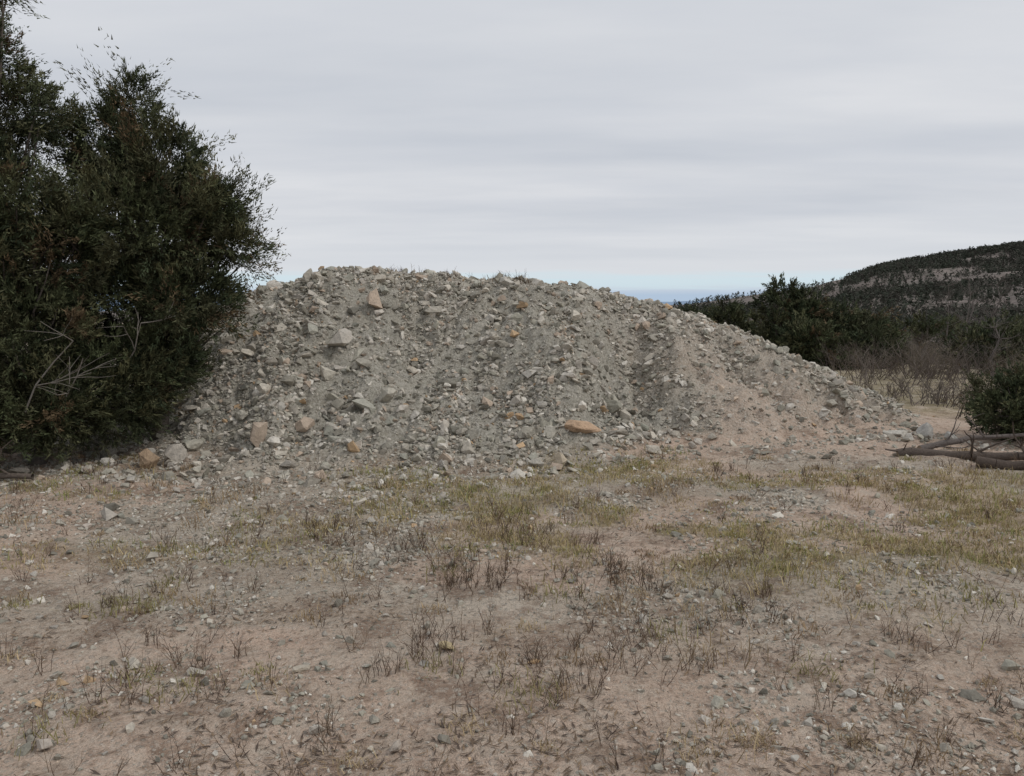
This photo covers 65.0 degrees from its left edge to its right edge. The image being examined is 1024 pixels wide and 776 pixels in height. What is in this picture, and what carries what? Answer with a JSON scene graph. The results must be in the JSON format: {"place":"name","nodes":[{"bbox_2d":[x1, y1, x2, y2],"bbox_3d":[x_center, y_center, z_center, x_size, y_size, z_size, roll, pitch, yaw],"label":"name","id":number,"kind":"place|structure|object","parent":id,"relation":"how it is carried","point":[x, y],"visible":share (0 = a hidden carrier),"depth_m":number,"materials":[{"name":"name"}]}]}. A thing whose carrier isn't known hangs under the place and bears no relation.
{"place":"outdoors","nodes":[
{"label":"outdoors","id":0,"kind":"place"},
{"bbox_2d":[90,294,706,310],"bbox_3d":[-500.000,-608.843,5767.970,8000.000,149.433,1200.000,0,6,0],"label":"distant mesa","id":1,"kind":"structure","parent":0,"point":[672,303],"depth_m":5489.82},
{"bbox_2d":[0,323,1023,775],"bbox_3d":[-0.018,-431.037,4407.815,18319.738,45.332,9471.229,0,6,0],"label":"ground","id":2,"kind":"structure","parent":0,"point":[142,747],"depth_m":4.89,"materials":[{"name":"brown soil"}]},
{"bbox_2d":[0,439,33,478],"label":"fallen log","id":3,"kind":"object","parent":2,"relation":"on","point":[6,475],"visible":1,"depth_m":9.02,"materials":[{"name":"wood"}]},
{"bbox_2d":[34,738,52,751],"bbox_3d":[-2.104,1.596,3.611,0.108,0.052,0.053,5,8,41],"label":"boulder","id":4,"kind":"object","parent":2,"relation":"on","point":[45,745],"visible":0.99,"depth_m":3.59,"materials":[{"name":"stone"}]},
{"bbox_2d":[0,0,133,472],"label":"juniper tree","id":5,"kind":"object","parent":2,"relation":"on","point":[28,126],"visible":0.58,"depth_m":9.53,"materials":[{"name":"green plant"}]},
{"bbox_2d":[0,175,149,465],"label":"juniper tree","id":6,"kind":"object","parent":2,"relation":"on","point":[42,399],"visible":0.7,"depth_m":9.31,"materials":[{"name":"green plant"}]},
{"bbox_2d":[25,302,176,411],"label":"dead branches","id":7,"kind":"object","parent":6,"relation":"on","point":[38,381],"visible":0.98,"depth_m":9.02,"materials":[{"name":"brown wood"}]},
{"bbox_2d":[82,523,91,528],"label":"boulder","id":8,"kind":"object","parent":2,"relation":"on","point":[86,525],"visible":0.93,"depth_m":7.34,"materials":[{"name":"stone"}]},
{"bbox_2d":[80,465,94,472],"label":"boulder","id":9,"kind":"object","parent":2,"relation":"on","point":[88,466],"visible":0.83,"depth_m":9.40,"materials":[{"name":"stone"}]},
{"bbox_2d":[7,27,290,465],"bbox_3d":[-4.775,-1.756,10.230,3.627,5.499,3.112,0,6,0],"label":"juniper tree","id":10,"kind":"object","parent":2,"relation":"on","point":[135,181],"visible":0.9,"depth_m":10.08,"materials":[{"name":"green plant"}]},
{"bbox_2d":[138,448,161,468],"bbox_3d":[-4.413,0.884,9.790,0.196,0.265,0.431,-5,8,-42],"label":"boulder","id":11,"kind":"object","parent":2,"relation":"on","point":[147,456],"visible":0.85,"depth_m":9.78,"materials":[{"name":"stone"}]},
{"bbox_2d":[164,443,187,462],"bbox_3d":[-4.201,0.839,10.048,0.248,0.293,0.252,0,6,0],"label":"boulder","id":12,"kind":"object","parent":2,"relation":"on","point":[178,453],"visible":0.87,"depth_m":9.98,"materials":[{"name":"stone"}]},
{"bbox_2d":[292,665,310,671],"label":"boulder","id":13,"kind":"object","parent":2,"relation":"on","point":[300,668],"visible":1,"depth_m":4.36,"materials":[{"name":"stone"}]},
{"bbox_2d":[389,739,400,751],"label":"boulder","id":14,"kind":"object","parent":2,"relation":"on","point":[395,746],"visible":1,"depth_m":3.58,"materials":[{"name":"stone"}]},
{"bbox_2d":[438,641,453,648],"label":"boulder","id":15,"kind":"object","parent":2,"relation":"on","point":[449,645],"visible":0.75,"depth_m":4.65,"materials":[{"name":"stone"}]},
{"bbox_2d":[3,382,961,505],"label":"toe stones","id":16,"kind":"object","parent":2,"relation":"on","point":[168,476],"visible":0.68,"depth_m":9.89,"materials":[{"name":"grey stone"}]},
{"bbox_2d":[3,270,978,475],"bbox_3d":[-0.912,-0.863,15.578,18.576,2.815,13.968,0,6,0],"label":"gravel mound","id":17,"kind":"object","parent":2,"relation":"on","point":[748,435],"visible":0.38,"depth_m":12.22,"materials":[{"name":"grey gravel"}]},
{"bbox_2d":[7,466,29,472],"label":"boulder","id":18,"kind":"object","parent":17,"relation":"on","point":[24,469],"visible":0.83,"depth_m":9.40,"materials":[{"name":"stone"}]},
{"bbox_2d":[99,447,118,457],"bbox_3d":[-5.294,0.850,10.542,0.268,0.157,0.171,2,6,22],"label":"boulder","id":19,"kind":"object","parent":17,"relation":"on","point":[113,451],"visible":0.62,"depth_m":10.50,"materials":[{"name":"stone"}]},
{"bbox_2d":[184,439,203,450],"bbox_3d":[-4.082,0.737,10.321,0.252,0.156,0.187,-5,8,-40],"label":"boulder","id":20,"kind":"object","parent":17,"relation":"on","point":[193,444],"visible":0.97,"depth_m":10.27,"materials":[{"name":"stone"}]},
{"bbox_2d":[236,410,248,419],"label":"boulder","id":21,"kind":"object","parent":17,"relation":"on","point":[241,415],"visible":1,"depth_m":10.63,"materials":[{"name":"stone"}]},
{"bbox_2d":[302,268,312,282],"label":"boulder","id":22,"kind":"object","parent":17,"relation":"on","point":[306,277],"visible":0.49,"depth_m":13.43,"materials":[{"name":"stone"}]},
{"bbox_2d":[324,422,335,428],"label":"boulder","id":23,"kind":"object","parent":17,"relation":"on","point":[330,424],"visible":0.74,"depth_m":10.46,"materials":[{"name":"stone"}]},
{"bbox_2d":[424,306,442,313],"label":"boulder","id":24,"kind":"object","parent":17,"relation":"on","point":[429,310],"visible":0.96,"depth_m":12.94,"materials":[{"name":"stone"}]},
{"bbox_2d":[56,266,909,462],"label":"mound blocks","id":25,"kind":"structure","parent":17,"relation":"on","point":[258,433],"depth_m":12.07,"materials":[{"name":"stone"}]},
{"bbox_2d":[33,265,934,472],"bbox_3d":[-0.975,-0.641,12.572,17.127,2.764,6.215,0,6,0],"label":"mound rubble","id":26,"kind":"object","parent":17,"relation":"on","point":[304,423],"visible":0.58,"depth_m":11.92,"materials":[{"name":"stone"}]},
{"bbox_2d":[489,332,496,339],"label":"boulder","id":27,"kind":"object","parent":26,"relation":"on","point":[492,335],"visible":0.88,"depth_m":12.40,"materials":[{"name":"stone"}]},
{"bbox_2d":[511,312,521,321],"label":"boulder","id":28,"kind":"object","parent":17,"relation":"on","point":[516,316],"visible":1,"depth_m":12.83,"materials":[{"name":"stone"}]},
{"bbox_2d":[528,459,543,466],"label":"boulder","id":29,"kind":"object","parent":17,"relation":"on","point":[535,462],"visible":0.94,"depth_m":10.13,"materials":[{"name":"stone"}]},
{"bbox_2d":[538,316,544,325],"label":"boulder","id":30,"kind":"object","parent":17,"relation":"on","point":[541,320],"visible":0.95,"depth_m":12.51,"materials":[{"name":"stone"}]},
{"bbox_2d":[553,452,566,464],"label":"boulder","id":31,"kind":"object","parent":17,"relation":"on","point":[559,457],"visible":0.76,"depth_m":10.26,"materials":[{"name":"stone"}]},
{"bbox_2d":[563,420,600,433],"bbox_3d":[0.950,0.530,11.017,0.571,0.196,0.253,-1,6,-13],"label":"sandstone slab","id":32,"kind":"object","parent":17,"relation":"on","point":[577,426],"depth_m":10.94,"materials":[{"name":"stone"}]},
{"bbox_2d":[603,400,622,412],"bbox_3d":[1.464,0.268,11.789,0.334,0.200,0.177,3,7,26],"label":"boulder","id":33,"kind":"object","parent":17,"relation":"on","point":[613,406],"visible":0.89,"depth_m":11.70,"materials":[{"name":"stone"}]},
{"bbox_2d":[640,423,648,430],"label":"boulder","id":34,"kind":"object","parent":17,"relation":"on","point":[644,427],"visible":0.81,"depth_m":11.78,"materials":[{"name":"stone"}]},
{"bbox_2d":[645,445,661,453],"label":"boulder","id":35,"kind":"object","parent":17,"relation":"on","point":[651,448],"visible":0.82,"depth_m":11.02,"materials":[{"name":"stone"}]},
{"bbox_2d":[0,439,1023,651],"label":"grass","id":36,"kind":"structure","parent":2,"relation":"on","point":[892,539],"depth_m":7.22,"materials":[{"name":"plant"}]},
{"bbox_2d":[0,265,1023,775],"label":"dead weeds","id":37,"kind":"object","parent":2,"relation":"on","point":[466,571],"visible":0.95,"depth_m":4.98,"materials":[{"name":"brown plant"}]},
{"bbox_2d":[0,443,1023,775],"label":"dry grass tufts","id":38,"kind":"object","parent":2,"relation":"on","point":[758,737],"visible":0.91,"depth_m":5.38,"materials":[{"name":"brown plant"}]},
{"bbox_2d":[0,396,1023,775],"bbox_3d":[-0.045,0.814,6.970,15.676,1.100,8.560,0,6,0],"label":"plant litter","id":39,"kind":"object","parent":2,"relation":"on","point":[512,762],"visible":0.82,"depth_m":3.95,"materials":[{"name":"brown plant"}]},
{"bbox_2d":[0,446,1023,773],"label":"loose stones","id":40,"kind":"object","parent":2,"relation":"on","point":[108,512],"visible":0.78,"depth_m":5.04,"materials":[{"name":"grey stone"}]},
{"bbox_2d":[528,659,539,663],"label":"boulder","id":41,"kind":"object","parent":2,"relation":"on","point":[533,662],"visible":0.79,"depth_m":4.53,"materials":[{"name":"stone"}]},
{"bbox_2d":[688,441,696,448],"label":"boulder","id":42,"kind":"object","parent":2,"relation":"on","point":[691,444],"visible":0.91,"depth_m":11.49,"materials":[{"name":"stone"}]},
{"bbox_2d":[678,302,707,312],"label":"juniper tree","id":43,"kind":"object","parent":2,"relation":"on","point":[684,308],"visible":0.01,"depth_m":32.60,"materials":[{"name":"green plant"}]},
{"bbox_2d":[694,295,758,333],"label":"juniper tree","id":44,"kind":"object","parent":2,"relation":"on","point":[737,317],"visible":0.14,"depth_m":30.58,"materials":[{"name":"green plant"}]},
{"bbox_2d":[743,273,812,344],"bbox_3d":[9.345,-2.175,27.881,2.818,3.820,3.101,5,8,42],"label":"juniper tree","id":45,"kind":"object","parent":2,"relation":"on","point":[782,315],"visible":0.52,"depth_m":27.53,"materials":[{"name":"green plant"}]},
{"bbox_2d":[753,282,839,334],"bbox_3d":[10.008,-2.042,28.213,2.857,3.334,2.551,0,6,0],"label":"juniper tree","id":46,"kind":"object","parent":2,"relation":"on","point":[811,314],"visible":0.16,"depth_m":27.74,"materials":[{"name":"green plant"}]},
{"bbox_2d":[769,308,871,369],"bbox_3d":[10.071,-1.474,26.479,3.098,2.381,3.395,-5,8,-39],"label":"juniper tree","id":47,"kind":"object","parent":2,"relation":"on","point":[803,342],"visible":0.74,"depth_m":25.95,"materials":[{"name":"green plant"}]},
{"bbox_2d":[801,280,854,366],"bbox_3d":[10.912,-2.135,28.398,3.266,3.462,2.662,0,6,0],"label":"juniper tree","id":48,"kind":"object","parent":2,"relation":"on","point":[836,310],"visible":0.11,"depth_m":27.98,"materials":[{"name":"green plant"}]},
{"bbox_2d":[829,296,894,343],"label":"juniper tree","id":49,"kind":"object","parent":2,"relation":"on","point":[851,314],"visible":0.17,"depth_m":28.07,"materials":[{"name":"green plant"}]},
{"bbox_2d":[830,321,921,368],"bbox_3d":[12.092,-1.199,27.068,3.480,2.222,3.009,0,6,0],"label":"juniper tree","id":50,"kind":"object","parent":2,"relation":"on","point":[866,336],"visible":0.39,"depth_m":26.44,"materials":[{"name":"green plant"}]},
{"bbox_2d":[853,305,914,345],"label":"juniper tree","id":51,"kind":"object","parent":2,"relation":"on","point":[879,317],"visible":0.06,"depth_m":28.71,"materials":[{"name":"green plant"}]},
{"bbox_2d":[857,311,910,364],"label":"juniper tree","id":52,"kind":"object","parent":2,"relation":"on","point":[891,327],"depth_m":30.57,"materials":[{"name":"green plant"}]},
{"bbox_2d":[862,309,911,335],"bbox_3d":[16.025,-2.203,35.928,2.800,2.731,2.983,0,6,0],"label":"juniper shrub","id":53,"kind":"object","parent":2,"relation":"on","point":[892,322],"visible":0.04,"depth_m":35.20,"materials":[{"name":"green plant"}]},
{"bbox_2d":[882,430,906,436],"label":"boulder","id":54,"kind":"object","parent":2,"relation":"on","point":[897,433],"visible":0.77,"depth_m":12.00,"materials":[{"name":"stone"}]},
{"bbox_2d":[815,325,1023,418],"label":"bare brush","id":55,"kind":"object","parent":2,"relation":"on","point":[921,365],"visible":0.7,"depth_m":21.34,"materials":[{"name":"brown plant"}]},
{"bbox_2d":[916,422,932,438],"bbox_3d":[6.099,0.640,11.788,0.264,0.272,0.285,0,6,0],"label":"boulder","id":56,"kind":"object","parent":2,"relation":"on","point":[925,430],"visible":0.88,"depth_m":11.78,"materials":[{"name":"stone"}]},
{"bbox_2d":[886,309,964,359],"bbox_3d":[19.047,-2.308,37.912,3.822,2.860,3.657,0,6,0],"label":"juniper shrub","id":57,"kind":"object","parent":2,"relation":"on","point":[931,328],"visible":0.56,"depth_m":37.31,"materials":[{"name":"green plant"}]},
{"bbox_2d":[901,320,949,349],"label":"juniper shrub","id":58,"kind":"object","parent":2,"relation":"on","point":[931,337],"visible":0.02,"depth_m":54.55,"materials":[{"name":"green plant"}]},
{"bbox_2d":[914,313,977,359],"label":"juniper shrub","id":59,"kind":"object","parent":2,"relation":"on","point":[950,328],"visible":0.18,"depth_m":43.71,"materials":[{"name":"green plant"}]},
{"bbox_2d":[925,275,966,362],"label":"dead tree","id":60,"kind":"object","parent":2,"relation":"on","point":[948,311],"visible":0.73,"depth_m":38.08,"materials":[{"name":"wood"}]},
{"bbox_2d":[944,431,957,439],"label":"boulder","id":61,"kind":"object","parent":2,"relation":"on","point":[947,434],"visible":0.52,"depth_m":11.58,"materials":[{"name":"stone"}]},
{"bbox_2d":[885,431,1023,460],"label":"fallen log","id":62,"kind":"object","parent":2,"relation":"on","point":[972,455],"visible":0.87,"depth_m":10.30,"materials":[{"name":"brown wood"}]},
{"bbox_2d":[917,413,1023,448],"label":"fallen log","id":63,"kind":"object","parent":2,"relation":"on","point":[949,441],"visible":0.96,"depth_m":10.94,"materials":[{"name":"brown wood"}]},
{"bbox_2d":[949,267,992,341],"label":"dead tree","id":64,"kind":"object","parent":2,"relation":"on","point":[970,293],"visible":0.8,"depth_m":32.74,"materials":[{"name":"wood"}]},
{"bbox_2d":[941,300,1009,371],"bbox_3d":[14.290,-1.539,24.769,2.256,2.448,1.917,2,6,21],"label":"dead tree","id":65,"kind":"object","parent":2,"relation":"on","point":[971,313],"visible":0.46,"depth_m":24.87,"materials":[{"name":"wood"}]},
{"bbox_2d":[937,315,1023,372],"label":"juniper shrub","id":66,"kind":"object","parent":2,"relation":"on","point":[985,335],"visible":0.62,"depth_m":23.78,"materials":[{"name":"green plant"}]},
{"bbox_2d":[942,355,1023,443],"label":"juniper shrub","id":67,"kind":"object","parent":2,"relation":"on","point":[1001,407],"visible":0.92,"depth_m":11.68,"materials":[{"name":"green plant"}]},
{"bbox_2d":[980,443,989,449],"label":"boulder","id":68,"kind":"object","parent":2,"relation":"on","point":[983,445],"visible":0.67,"depth_m":10.99,"materials":[{"name":"stone"}]},
{"bbox_2d":[955,273,1021,343],"bbox_3d":[15.335,-2.079,25.834,2.177,3.320,2.188,4,7,34],"label":"dead tree","id":69,"kind":"object","parent":2,"relation":"on","point":[999,293],"visible":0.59,"depth_m":25.71,"materials":[{"name":"wood"}]},
{"bbox_2d":[975,305,1022,378],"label":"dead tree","id":70,"kind":"object","parent":2,"relation":"on","point":[997,344],"visible":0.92,"depth_m":21.85,"materials":[{"name":"wood"}]},
{"bbox_2d":[974,319,1023,366],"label":"juniper shrub","id":71,"kind":"object","parent":2,"relation":"on","point":[1020,327],"visible":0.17,"depth_m":27.53,"materials":[{"name":"green plant"}]},
{"bbox_2d":[976,422,1023,469],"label":"fallen log","id":72,"kind":"object","parent":2,"relation":"on","point":[983,462],"visible":0.98,"depth_m":9.65,"materials":[{"name":"wood"}]},
{"bbox_2d":[983,307,1023,348],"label":"juniper shrub","id":73,"kind":"object","parent":2,"relation":"on","point":[1022,319],"visible":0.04,"depth_m":47.61,"materials":[{"name":"green plant"}]},
{"bbox_2d":[997,313,1023,340],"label":"juniper shrub","id":74,"kind":"object","parent":2,"relation":"on","point":[1017,317],"visible":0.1,"depth_m":36.05,"materials":[{"name":"green plant"}]},
{"bbox_2d":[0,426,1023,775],"bbox_3d":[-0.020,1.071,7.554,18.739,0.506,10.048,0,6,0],"label":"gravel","id":75,"kind":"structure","parent":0,"point":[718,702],"depth_m":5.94,"materials":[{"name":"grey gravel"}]},
{"bbox_2d":[0,0,1023,301],"label":"sky","id":76,"kind":"structure","parent":0,"point":[662,150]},
{"bbox_2d":[96,250,1023,346],"bbox_3d":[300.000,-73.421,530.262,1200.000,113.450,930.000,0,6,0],"label":"hill","id":77,"kind":"structure","parent":0,"point":[939,275],"depth_m":443.94,"materials":[{"name":"green plant"}]},
{"bbox_2d":[673,240,1023,343],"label":"hillside trees","id":78,"kind":"object","parent":77,"relation":"on","point":[937,261],"visible":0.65,"depth_m":361.43,"materials":[{"name":"green plant"}]}
]}

